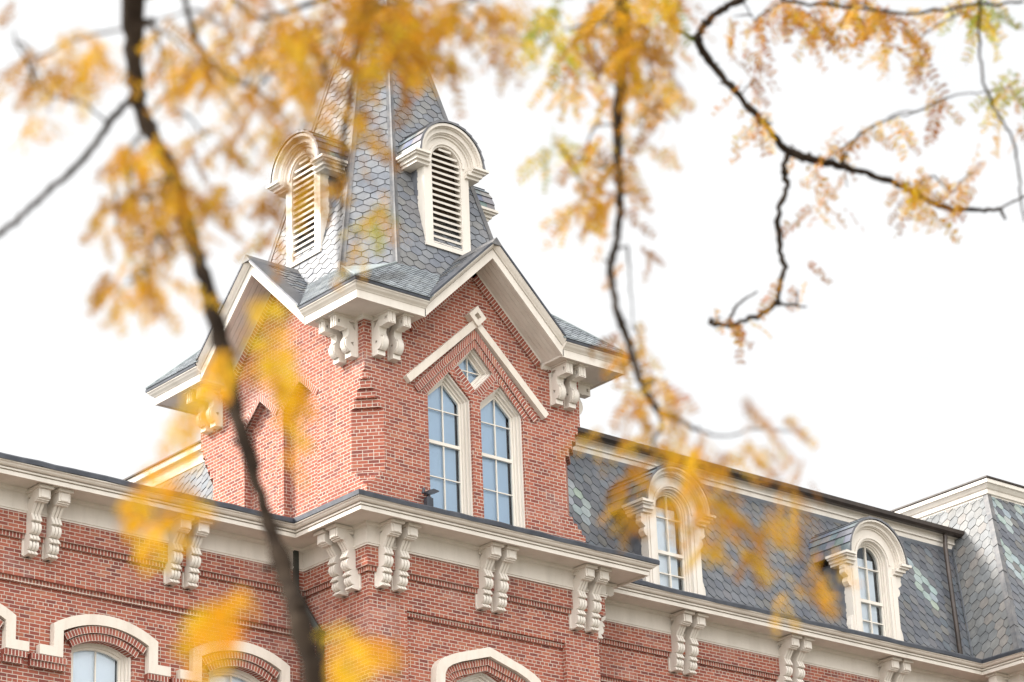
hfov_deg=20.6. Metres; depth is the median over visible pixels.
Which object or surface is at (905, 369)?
sky
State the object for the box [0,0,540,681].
honey locust tree
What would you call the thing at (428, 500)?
floodlight
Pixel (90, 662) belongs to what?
window
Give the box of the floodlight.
[421,488,438,506]
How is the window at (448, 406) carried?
in the university building
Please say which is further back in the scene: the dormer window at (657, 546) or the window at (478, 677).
the dormer window at (657, 546)
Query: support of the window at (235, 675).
in the university building
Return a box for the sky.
[0,0,1023,510]
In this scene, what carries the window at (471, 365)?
in the university building
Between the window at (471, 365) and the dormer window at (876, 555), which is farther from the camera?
the dormer window at (876, 555)
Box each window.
[71,643,130,681]
[209,668,262,681]
[428,373,472,515]
[456,672,495,681]
[458,349,490,388]
[480,387,524,527]
[607,463,714,595]
[808,516,911,640]
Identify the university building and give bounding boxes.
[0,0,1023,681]
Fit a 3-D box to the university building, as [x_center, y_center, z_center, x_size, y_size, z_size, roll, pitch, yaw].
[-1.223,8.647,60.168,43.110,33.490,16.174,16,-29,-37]
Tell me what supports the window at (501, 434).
in the university building
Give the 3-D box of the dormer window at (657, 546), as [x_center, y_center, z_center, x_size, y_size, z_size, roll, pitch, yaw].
[2.879,4.152,58.211,2.080,2.843,1.828,16,-29,-37]
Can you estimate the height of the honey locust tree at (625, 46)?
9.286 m
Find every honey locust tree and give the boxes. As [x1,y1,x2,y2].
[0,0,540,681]
[511,0,1023,637]

